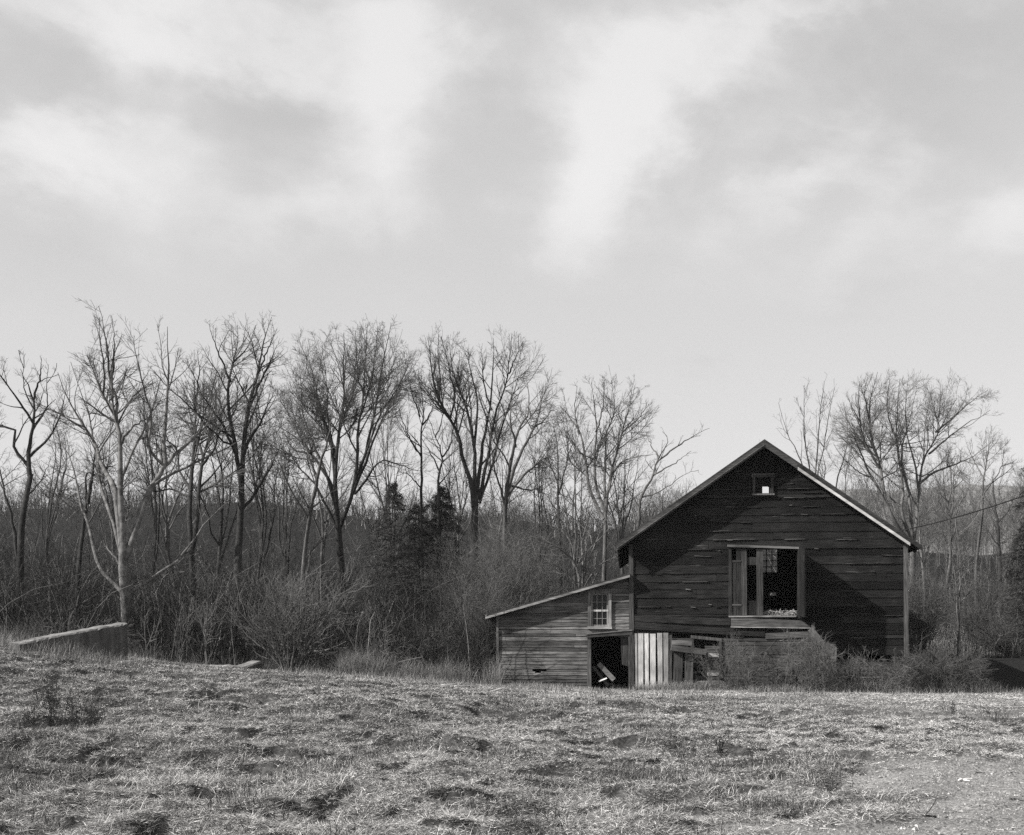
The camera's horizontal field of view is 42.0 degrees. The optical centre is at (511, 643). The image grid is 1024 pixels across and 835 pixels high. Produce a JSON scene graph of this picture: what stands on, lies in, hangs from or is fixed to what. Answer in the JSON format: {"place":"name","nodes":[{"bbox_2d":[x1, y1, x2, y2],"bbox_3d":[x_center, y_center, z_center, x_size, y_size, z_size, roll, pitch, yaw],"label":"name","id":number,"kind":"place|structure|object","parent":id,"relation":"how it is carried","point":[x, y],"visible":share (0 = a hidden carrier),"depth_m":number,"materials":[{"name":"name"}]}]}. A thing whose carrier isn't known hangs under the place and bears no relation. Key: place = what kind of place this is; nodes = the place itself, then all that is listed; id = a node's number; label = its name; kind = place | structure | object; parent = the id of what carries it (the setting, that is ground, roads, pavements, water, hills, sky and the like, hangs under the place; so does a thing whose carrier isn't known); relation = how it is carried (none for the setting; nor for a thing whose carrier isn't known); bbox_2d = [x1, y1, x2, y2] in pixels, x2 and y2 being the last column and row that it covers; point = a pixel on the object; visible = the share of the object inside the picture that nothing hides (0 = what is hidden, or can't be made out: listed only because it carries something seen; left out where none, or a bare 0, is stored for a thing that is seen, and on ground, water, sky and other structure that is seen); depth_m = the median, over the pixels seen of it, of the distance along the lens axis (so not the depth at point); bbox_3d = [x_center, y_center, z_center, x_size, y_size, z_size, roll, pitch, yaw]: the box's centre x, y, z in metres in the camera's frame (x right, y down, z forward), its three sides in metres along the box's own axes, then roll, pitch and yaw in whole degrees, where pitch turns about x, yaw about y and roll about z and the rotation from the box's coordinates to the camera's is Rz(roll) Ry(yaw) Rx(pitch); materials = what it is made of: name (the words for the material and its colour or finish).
{"place":"outdoors","nodes":[
{"label":"outdoors","id":0,"kind":"place"},
{"bbox_2d":[0,502,1023,834],"bbox_3d":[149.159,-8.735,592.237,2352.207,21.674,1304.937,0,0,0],"label":"ground","id":1,"kind":"structure","parent":0,"point":[1008,672],"depth_m":22.08,"materials":[{"name":"plant"}]},
{"bbox_2d":[0,393,43,481],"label":"bare tree","id":2,"kind":"object","parent":1,"relation":"on","point":[12,455],"visible":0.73,"depth_m":67.99,"materials":[{"name":"grey plant"}]},
{"bbox_2d":[8,699,52,729],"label":"dry weed","id":3,"kind":"object","parent":1,"relation":"on","point":[30,718],"visible":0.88,"depth_m":23.03,"materials":[{"name":"plant"}]},
{"bbox_2d":[0,348,74,636],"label":"bare tree","id":4,"kind":"object","parent":1,"relation":"on","point":[19,539],"visible":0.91,"depth_m":55.13,"materials":[{"name":"grey plant"}]},
{"bbox_2d":[30,663,82,726],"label":"dry weed","id":5,"kind":"object","parent":1,"relation":"on","point":[48,700],"visible":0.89,"depth_m":23.94,"materials":[{"name":"plant"}]},
{"bbox_2d":[10,408,103,569],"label":"bare tree","id":6,"kind":"object","parent":1,"relation":"on","point":[52,501],"visible":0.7,"depth_m":74.91,"materials":[{"name":"grey plant"}]},
{"bbox_2d":[9,622,127,658],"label":"concrete wall","id":7,"kind":"structure","parent":1,"relation":"on","point":[114,636],"depth_m":40.60,"materials":[{"name":"concrete"}]},
{"bbox_2d":[11,607,144,650],"bbox_3d":[-14.966,-0.441,45.970,4.721,1.649,3.208,0,0,0],"label":"shrub","id":8,"kind":"object","parent":1,"relation":"on","point":[33,630],"visible":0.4,"depth_m":45.87,"materials":[{"name":"grey plant"}]},
{"bbox_2d":[46,680,111,730],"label":"dry weed","id":9,"kind":"object","parent":1,"relation":"on","point":[73,716],"visible":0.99,"depth_m":22.44,"materials":[{"name":"plant"}]},
{"bbox_2d":[75,444,98,626],"bbox_3d":[-16.866,-3.760,53.092,1.101,8.234,0.748,0,0,0],"label":"broken snag","id":10,"kind":"object","parent":1,"relation":"on","point":[81,541],"visible":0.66,"depth_m":53.19,"materials":[{"name":"grey plant"}]},
{"bbox_2d":[70,696,116,725],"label":"dry weed","id":11,"kind":"object","parent":1,"relation":"on","point":[96,719],"visible":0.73,"depth_m":23.52,"materials":[{"name":"plant"}]},
{"bbox_2d":[61,412,148,585],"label":"bare tree","id":12,"kind":"object","parent":1,"relation":"on","point":[112,505],"visible":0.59,"depth_m":84.79,"materials":[{"name":"grey plant"}]},
{"bbox_2d":[18,295,253,655],"bbox_3d":[-13.997,-5.618,48.620,8.876,12.852,6.836,0,0,0],"label":"bare tree","id":13,"kind":"object","parent":1,"relation":"on","point":[119,530],"visible":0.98,"depth_m":47.98,"materials":[{"name":"grey plant"}]},
{"bbox_2d":[98,378,192,588],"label":"bare tree","id":14,"kind":"object","parent":1,"relation":"on","point":[146,480],"visible":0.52,"depth_m":74.88,"materials":[{"name":"grey plant"}]},
{"bbox_2d":[136,607,167,658],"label":"sapling","id":15,"kind":"object","parent":1,"relation":"on","point":[151,640],"visible":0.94,"depth_m":45.99,"materials":[{"name":"grey plant"}]},
{"bbox_2d":[115,393,215,587],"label":"bare tree","id":16,"kind":"object","parent":1,"relation":"on","point":[166,539],"visible":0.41,"depth_m":78.25,"materials":[{"name":"grey plant"}]},
{"bbox_2d":[165,591,205,661],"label":"sapling","id":17,"kind":"object","parent":1,"relation":"on","point":[183,645],"visible":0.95,"depth_m":45.91,"materials":[{"name":"grey plant"}]},
{"bbox_2d":[122,348,266,655],"bbox_3d":[-13.646,-6.287,59.595,6.357,14.048,6.061,0,0,0],"label":"bare tree","id":18,"kind":"object","parent":1,"relation":"on","point":[194,454],"visible":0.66,"depth_m":58.16,"materials":[{"name":"grey plant"}]},
{"bbox_2d":[186,569,227,663],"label":"sapling","id":19,"kind":"object","parent":1,"relation":"on","point":[205,631],"visible":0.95,"depth_m":44.97,"materials":[{"name":"grey plant"}]},
{"bbox_2d":[164,375,267,644],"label":"bare tree","id":20,"kind":"object","parent":1,"relation":"on","point":[220,539],"visible":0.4,"depth_m":75.22,"materials":[{"name":"grey plant"}]},
{"bbox_2d":[140,310,294,660],"bbox_3d":[-12.485,-7.024,57.656,7.037,16.177,6.254,0,0,-30],"label":"bare tree","id":21,"kind":"object","parent":1,"relation":"on","point":[242,506],"visible":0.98,"depth_m":57.87,"materials":[{"name":"grey plant"}]},
{"bbox_2d":[232,660,261,669],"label":"concrete block","id":22,"kind":"structure","parent":1,"relation":"on","point":[255,664],"depth_m":43.47,"materials":[{"name":"concrete"}]},
{"bbox_2d":[217,377,305,583],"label":"bare tree","id":23,"kind":"object","parent":1,"relation":"on","point":[257,478],"visible":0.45,"depth_m":76.27,"materials":[{"name":"grey plant"}]},
{"bbox_2d":[246,401,317,603],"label":"bare tree","id":24,"kind":"object","parent":1,"relation":"on","point":[287,508],"visible":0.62,"depth_m":71.40,"materials":[{"name":"grey plant"}]},
{"bbox_2d":[204,541,376,671],"bbox_3d":[-7.140,-1.206,43.424,5.733,4.410,4.249,0,0,0],"label":"shrub","id":25,"kind":"object","parent":1,"relation":"on","point":[293,629],"visible":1,"depth_m":43.23,"materials":[{"name":"grey plant"}]},
{"bbox_2d":[263,398,344,604],"bbox_3d":[-8.112,-4.149,53.327,3.132,11.022,2.890,0,0,31],"label":"leaning tree","id":26,"kind":"object","parent":1,"relation":"on","point":[305,557],"visible":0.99,"depth_m":53.56,"materials":[{"name":"grey plant"}]},
{"bbox_2d":[275,385,381,606],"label":"bare tree","id":27,"kind":"object","parent":1,"relation":"on","point":[323,543],"visible":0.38,"depth_m":83.51,"materials":[{"name":"grey plant"}]},
{"bbox_2d":[237,313,433,659],"bbox_3d":[-7.980,-6.865,61.233,10.410,16.531,5.707,0,0,35],"label":"bare tree","id":28,"kind":"object","parent":1,"relation":"on","point":[319,408],"visible":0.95,"depth_m":60.91,"materials":[{"name":"grey plant"}]},
{"bbox_2d":[331,541,402,646],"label":"sapling","id":29,"kind":"object","parent":1,"relation":"on","point":[363,607],"visible":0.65,"depth_m":51.98,"materials":[{"name":"grey plant"}]},
{"bbox_2d":[332,615,425,670],"bbox_3d":[-4.785,0.186,49.054,3.686,2.805,3.905,0,0,-12],"label":"shrub","id":30,"kind":"object","parent":1,"relation":"on","point":[385,648],"visible":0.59,"depth_m":48.96,"materials":[{"name":"grey plant"}]},
{"bbox_2d":[330,397,436,601],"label":"bare tree","id":31,"kind":"object","parent":1,"relation":"on","point":[384,448],"visible":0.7,"depth_m":79.88,"materials":[{"name":"grey plant"}]},
{"bbox_2d":[0,492,769,682],"bbox_3d":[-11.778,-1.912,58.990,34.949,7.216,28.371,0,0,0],"label":"undergrowth","id":32,"kind":"object","parent":1,"relation":"on","point":[95,602],"visible":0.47,"depth_m":49.53,"materials":[{"name":"plant"}]},
{"bbox_2d":[323,478,446,658],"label":"cedar","id":33,"kind":"object","parent":1,"relation":"on","point":[392,534],"visible":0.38,"depth_m":67.86,"materials":[{"name":"black plant"}]},
{"bbox_2d":[0,464,776,643],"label":"hill wood","id":34,"kind":"object","parent":1,"relation":"on","point":[254,507],"visible":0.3,"depth_m":140.15,"materials":[{"name":"plant"}]},
{"bbox_2d":[355,502,461,652],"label":"cedar","id":35,"kind":"object","parent":1,"relation":"on","point":[414,527],"visible":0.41,"depth_m":63.87,"materials":[{"name":"black plant"}]},
{"bbox_2d":[383,361,446,614],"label":"bare tree","id":36,"kind":"object","parent":1,"relation":"on","point":[421,474],"visible":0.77,"depth_m":61.93,"materials":[{"name":"grey plant"}]},
{"bbox_2d":[368,484,488,652],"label":"cedar","id":37,"kind":"object","parent":1,"relation":"on","point":[444,515],"visible":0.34,"depth_m":65.88,"materials":[{"name":"black plant"}]},
{"bbox_2d":[388,602,475,668],"bbox_3d":[-3.161,-0.005,49.995,3.433,3.190,4.193,0,0,-39],"label":"shrub","id":38,"kind":"object","parent":1,"relation":"on","point":[425,647],"visible":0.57,"depth_m":49.74,"materials":[{"name":"grey plant"}]},
{"bbox_2d":[414,398,474,669],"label":"bare tree","id":39,"kind":"object","parent":1,"relation":"on","point":[438,493],"visible":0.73,"depth_m":66.23,"materials":[{"name":"grey plant"}]},
{"bbox_2d":[412,414,487,601],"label":"bare tree","id":40,"kind":"object","parent":1,"relation":"on","point":[449,488],"visible":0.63,"depth_m":81.66,"materials":[{"name":"grey plant"}]},
{"bbox_2d":[413,560,536,682],"bbox_3d":[-1.178,-0.698,49.419,4.885,4.752,4.088,0,0,37],"label":"shrub","id":41,"kind":"object","parent":1,"relation":"on","point":[476,635],"visible":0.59,"depth_m":49.09,"materials":[{"name":"grey plant"}]},
{"bbox_2d":[411,321,548,591],"bbox_3d":[-1.644,-6.717,64.061,6.731,16.959,7.960,0,0,0],"label":"bare tree","id":42,"kind":"object","parent":1,"relation":"on","point":[477,490],"visible":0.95,"depth_m":63.00,"materials":[{"name":"grey plant"}]},
{"bbox_2d":[400,495,565,674],"bbox_3d":[-0.981,-2.502,58.007,6.772,8.360,7.028,0,0,-34],"label":"shrub","id":43,"kind":"object","parent":1,"relation":"on","point":[456,570],"visible":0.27,"depth_m":57.88,"materials":[{"name":"grey plant"}]},
{"bbox_2d":[449,404,550,572],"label":"bare tree","id":44,"kind":"object","parent":1,"relation":"on","point":[513,483],"visible":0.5,"depth_m":78.29,"materials":[{"name":"grey plant"}]},
{"bbox_2d":[0,639,1023,834],"bbox_3d":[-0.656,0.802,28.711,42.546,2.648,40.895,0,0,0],"label":"grass","id":45,"kind":"structure","parent":1,"relation":"on","point":[785,807],"depth_m":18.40,"materials":[{"name":"plant"}]},
{"bbox_2d":[0,614,1023,693],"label":"tall grass","id":46,"kind":"structure","parent":1,"relation":"on","point":[366,666],"depth_m":45.50,"materials":[{"name":"plant"}]},
{"bbox_2d":[442,500,591,645],"bbox_3d":[0.249,-2.226,54.808,7.178,7.709,5.978,0,0,-39],"label":"shrub","id":47,"kind":"object","parent":1,"relation":"on","point":[528,584],"visible":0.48,"depth_m":54.58,"materials":[{"name":"grey plant"}]},
{"bbox_2d":[476,368,569,601],"bbox_3d":[0.901,-5.325,59.543,3.020,14.133,6.435,0,0,22],"label":"bare tree","id":48,"kind":"object","parent":1,"relation":"on","point":[508,483],"visible":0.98,"depth_m":58.64,"materials":[{"name":"grey plant"}]},
{"bbox_2d":[509,422,574,596],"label":"bare tree","id":49,"kind":"object","parent":1,"relation":"on","point":[542,476],"visible":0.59,"depth_m":79.39,"materials":[{"name":"grey plant"}]},
{"bbox_2d":[529,407,581,592],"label":"bare tree","id":50,"kind":"object","parent":1,"relation":"on","point":[557,499],"visible":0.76,"depth_m":68.83,"materials":[{"name":"grey plant"}]},
{"bbox_2d":[485,574,631,688],"bbox_3d":[1.934,-0.283,50.551,5.216,4.369,6.530,0,0,5],"label":"lean to","id":51,"kind":"object","parent":1,"relation":"on","point":[572,637],"visible":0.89,"depth_m":47.61,"materials":[{"name":"grey wood"}]},
{"bbox_2d":[587,590,611,628],"bbox_3d":[3.124,-1.194,47.427,0.874,1.365,0.145,0,0,5],"label":"window","id":52,"kind":"structure","parent":51,"relation":"in","point":[599,601],"depth_m":47.47,"materials":[{"name":"white glass"}]},
{"bbox_2d":[597,662,614,680],"bbox_3d":[3.362,1.015,47.580,0.680,0.699,0.091,0,0,9],"label":"broken board","id":53,"kind":"object","parent":51,"relation":"in","point":[605,670],"visible":1,"depth_m":47.56,"materials":[{"name":"wood"}]},
{"bbox_2d":[514,463,629,588],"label":"bare tree","id":54,"kind":"object","parent":1,"relation":"on","point":[581,581],"visible":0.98,"depth_m":54.64,"materials":[{"name":"grey plant"}]},
{"bbox_2d":[529,400,640,588],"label":"bare tree","id":55,"kind":"object","parent":1,"relation":"on","point":[575,493],"visible":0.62,"depth_m":82.23,"materials":[{"name":"grey plant"}]},
{"bbox_2d":[544,369,659,580],"bbox_3d":[3.823,-5.173,59.856,6.173,13.934,3.764,0,0,22],"label":"bare tree","id":56,"kind":"object","parent":1,"relation":"on","point":[604,440],"visible":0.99,"depth_m":59.19,"materials":[{"name":"grey plant"}]},
{"bbox_2d":[576,422,662,575],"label":"bare tree","id":57,"kind":"object","parent":1,"relation":"on","point":[622,524],"visible":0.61,"depth_m":79.04,"materials":[{"name":"grey plant"}]},
{"bbox_2d":[635,633,667,688],"bbox_3d":[4.923,0.742,47.087,1.178,2.225,0.210,0,0,5],"label":"plank door","id":58,"kind":"structure","parent":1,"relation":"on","point":[652,643],"depth_m":47.07,"materials":[{"name":"wood"}]},
{"bbox_2d":[627,470,682,528],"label":"bare tree","id":59,"kind":"object","parent":1,"relation":"on","point":[644,516],"visible":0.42,"depth_m":88.02,"materials":[{"name":"grey plant"}]},
{"bbox_2d":[621,422,708,527],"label":"bare tree","id":60,"kind":"object","parent":1,"relation":"on","point":[654,473],"visible":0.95,"depth_m":56.19,"materials":[{"name":"grey plant"}]},
{"bbox_2d":[669,635,671,687],"bbox_3d":[5.583,0.760,46.974,0.103,2.121,0.040,0,0,5],"label":"upright board","id":61,"kind":"object","parent":1,"relation":"on","point":[670,660],"visible":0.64,"depth_m":46.95,"materials":[{"name":"wood"}]},
{"bbox_2d":[673,651,682,687],"bbox_3d":[5.836,1.048,46.972,0.376,1.544,0.040,0,0,5],"label":"upright board","id":62,"kind":"object","parent":1,"relation":"on","point":[677,665],"visible":0.64,"depth_m":46.95,"materials":[{"name":"wood"}]},
{"bbox_2d":[663,473,696,515],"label":"bare tree","id":63,"kind":"object","parent":1,"relation":"on","point":[688,486],"visible":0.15,"depth_m":92.30,"materials":[{"name":"grey plant"}]},
{"bbox_2d":[685,653,692,686],"bbox_3d":[6.223,1.073,46.958,0.303,1.494,0.040,0,0,5],"label":"upright board","id":64,"kind":"object","parent":1,"relation":"on","point":[688,672],"visible":0.64,"depth_m":46.94,"materials":[{"name":"wood"}]},
{"bbox_2d":[671,640,706,654],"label":"split beam","id":65,"kind":"structure","parent":64,"relation":"on","point":[674,646],"depth_m":46.76,"materials":[{"name":"wood"}]},
{"bbox_2d":[712,735,733,756],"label":"dry weed","id":66,"kind":"object","parent":1,"relation":"on","point":[719,751],"visible":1,"depth_m":20.44,"materials":[{"name":"plant"}]},
{"bbox_2d":[683,631,775,690],"bbox_3d":[7.698,0.602,46.353,3.413,2.244,2.787,0,0,34],"label":"briar","id":67,"kind":"object","parent":1,"relation":"on","point":[701,658],"visible":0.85,"depth_m":46.05,"materials":[{"name":"grey plant"}]},
{"bbox_2d":[617,439,922,689],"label":"barn","id":68,"kind":"structure","parent":1,"relation":"on","point":[701,580],"depth_m":46.95,"materials":[{"name":"wood"}]},
{"bbox_2d":[732,549,762,614],"bbox_3d":[8.262,-2.148,46.990,1.152,2.317,0.080,0,0,5],"label":"loft door","id":69,"kind":"structure","parent":68,"relation":"in","point":[740,605],"depth_m":46.97,"materials":[{"name":"wood"}]},
{"bbox_2d":[751,473,774,494],"bbox_3d":[8.833,-5.584,46.926,0.819,0.756,0.150,0,0,5],"label":"gable window","id":70,"kind":"structure","parent":68,"relation":"in","point":[758,483],"depth_m":46.96,"materials":[{"name":"wood"}]},
{"bbox_2d":[763,549,777,572],"bbox_3d":[11.627,-3.725,60.313,0.778,1.096,0.050,0,0,5],"label":"lattice window","id":71,"kind":"structure","parent":68,"relation":"in","point":[771,560],"depth_m":60.30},
{"bbox_2d":[761,609,796,617],"bbox_3d":[9.484,-1.026,47.308,1.324,0.421,0.890,0,0,5],"label":"straw pile","id":72,"kind":"object","parent":68,"relation":"on","point":[779,613],"visible":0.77,"depth_m":47.08,"materials":[{"name":"grey plant"}]},
{"bbox_2d":[797,547,804,618],"bbox_3d":[10.031,-2.089,46.235,0.040,2.455,1.191,0,0,1],"label":"door frame","id":73,"kind":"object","parent":68,"relation":"in","point":[801,551],"depth_m":46.30,"materials":[{"name":"wood"}]},
{"bbox_2d":[900,495,1023,530],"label":"overhead cable","id":74,"kind":"object","parent":68,"relation":"attached to","point":[965,514],"visible":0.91,"depth_m":55.72,"materials":[{"name":"metal wire"},{"name":"rubber"}]},
{"bbox_2d":[705,626,844,691],"bbox_3d":[9.042,0.537,45.854,4.666,2.373,3.955,0,0,44],"label":"briar","id":75,"kind":"object","parent":1,"relation":"on","point":[773,670],"visible":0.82,"depth_m":45.79,"materials":[{"name":"grey plant"}]},
{"bbox_2d":[757,377,837,474],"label":"bare tree","id":76,"kind":"object","parent":1,"relation":"on","point":[804,433],"visible":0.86,"depth_m":66.03,"materials":[{"name":"grey plant"}]},
{"bbox_2d":[781,625,850,692],"bbox_3d":[10.213,0.552,45.106,2.333,2.355,2.910,0,0,0],"label":"briar","id":77,"kind":"object","parent":1,"relation":"on","point":[813,666],"visible":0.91,"depth_m":44.74,"materials":[{"name":"grey plant"}]},
{"bbox_2d":[808,622,827,682],"bbox_3d":[10.675,0.313,46.365,0.759,2.130,0.124,0,0,10],"label":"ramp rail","id":78,"kind":"object","parent":1,"relation":"on","point":[817,635],"visible":0.46,"depth_m":46.34,"materials":[{"name":"wood"}]},
{"bbox_2d":[822,642,836,689],"bbox_3d":[10.822,0.955,45.447,0.487,1.983,0.050,0,0,5],"label":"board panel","id":79,"kind":"object","parent":1,"relation":"on","point":[831,647],"visible":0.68,"depth_m":45.42,"materials":[{"name":"wood"}]},
{"bbox_2d":[794,409,884,500],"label":"bare tree","id":80,"kind":"object","parent":1,"relation":"on","point":[840,469],"visible":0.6,"depth_m":87.98,"materials":[{"name":"grey plant"}]},
{"bbox_2d":[837,661,904,689],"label":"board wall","id":81,"kind":"structure","parent":1,"relation":"on","point":[884,663],"depth_m":45.67,"materials":[{"name":"wood"}]},
{"bbox_2d":[814,644,932,692],"bbox_3d":[11.991,0.871,45.109,3.729,1.817,4.364,0,0,-29],"label":"briar","id":82,"kind":"object","parent":1,"relation":"on","point":[851,669],"visible":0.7,"depth_m":44.48,"materials":[{"name":"grey plant"}]},
{"bbox_2d":[763,537,1023,658],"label":"undergrowth","id":83,"kind":"object","parent":1,"relation":"on","point":[954,612],"visible":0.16,"depth_m":69.24,"materials":[{"name":"plant"}]},
{"bbox_2d":[870,649,939,692],"bbox_3d":[13.245,0.939,45.016,2.348,1.589,2.065,0,0,-41],"label":"briar","id":84,"kind":"object","parent":1,"relation":"on","point":[895,655],"visible":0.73,"depth_m":44.88,"materials":[{"name":"grey plant"}]},
{"bbox_2d":[821,369,1006,622],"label":"bare tree","id":85,"kind":"object","parent":1,"relation":"on","point":[857,439],"visible":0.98,"depth_m":72.34,"materials":[{"name":"grey plant"}]},
{"bbox_2d":[903,494,941,656],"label":"bare tree","id":86,"kind":"object","parent":1,"relation":"on","point":[921,555],"visible":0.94,"depth_m":64.30,"materials":[{"name":"grey plant"}]},
{"bbox_2d":[830,441,1023,583],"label":"hill wood","id":87,"kind":"object","parent":1,"relation":"on","point":[962,521],"visible":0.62,"depth_m":123.45,"materials":[{"name":"plant"}]},
{"bbox_2d":[908,552,963,657],"bbox_3d":[18.470,-1.865,61.064,4.140,5.221,3.657,0,0,-15],"label":"shrub","id":88,"kind":"object","parent":1,"relation":"on","point":[915,616],"visible":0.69,"depth_m":60.67,"materials":[{"name":"grey plant"}]},
{"bbox_2d":[879,626,1001,692],"bbox_3d":[14.675,0.612,45.276,4.183,2.411,3.783,0,0,0],"label":"briar","id":89,"kind":"object","parent":1,"relation":"on","point":[946,670],"visible":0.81,"depth_m":44.87,"materials":[{"name":"grey plant"}]},
{"bbox_2d":[926,436,980,595],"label":"bare tree","id":90,"kind":"object","parent":1,"relation":"on","point":[948,522],"visible":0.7,"depth_m":91.02,"materials":[{"name":"grey plant"}]},
{"bbox_2d":[927,496,985,661],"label":"birch tree","id":91,"kind":"object","parent":1,"relation":"on","point":[960,563],"visible":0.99,"depth_m":56.61,"materials":[{"name":"grey plant"}]},
{"bbox_2d":[926,423,1022,606],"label":"bare tree","id":92,"kind":"object","parent":1,"relation":"on","point":[982,513],"visible":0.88,"depth_m":83.33,"materials":[{"name":"grey plant"}]},
{"bbox_2d":[929,549,1023,652],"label":"shrub","id":93,"kind":"object","parent":1,"relation":"on","point":[980,600],"visible":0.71,"depth_m":65.78,"materials":[{"name":"grey plant"}]},
{"bbox_2d":[939,605,1022,656],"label":"shrub","id":94,"kind":"object","parent":1,"relation":"on","point":[1015,651],"visible":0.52,"depth_m":62.86,"materials":[{"name":"grey plant"}]},
{"bbox_2d":[961,707,1011,722],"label":"dry weed","id":95,"kind":"object","parent":1,"relation":"on","point":[993,720],"visible":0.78,"depth_m":29.08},
{"bbox_2d":[973,468,1014,617],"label":"bare tree","id":96,"kind":"object","parent":1,"relation":"on","point":[998,542],"visible":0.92,"depth_m":81.97,"materials":[{"name":"grey plant"}]},
{"bbox_2d":[986,466,1023,646],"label":"pine","id":97,"kind":"object","parent":1,"relation":"on","point":[1017,633],"visible":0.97,"depth_m":60.10,"materials":[{"name":"black plant"}]},
{"bbox_2d":[995,524,1023,631],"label":"spruce","id":98,"kind":"object","parent":1,"relation":"on","point":[1018,559],"visible":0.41,"depth_m":73.95,"materials":[{"name":"black plant"}]},
{"bbox_2d":[0,0,1023,530],"label":"sky","id":99,"kind":"structure","parent":0,"point":[722,206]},
{"bbox_2d":[667,484,1021,555],"bbox_3d":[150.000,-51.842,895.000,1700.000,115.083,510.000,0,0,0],"label":"ridge","id":100,"kind":"structure","parent":0,"point":[991,489],"depth_m":790.72,"materials":[{"name":"plant"}]},
{"bbox_2d":[718,744,1023,834],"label":"gravel","id":101,"kind":"structure","parent":0,"point":[914,829],"depth_m":14.70,"materials":[{"name":"gravel"}]},
{"bbox_2d":[940,696,961,716],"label":"dry weed","id":102,"kind":"object","parent":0,"point":[952,704],"visible":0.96,"depth_m":30.03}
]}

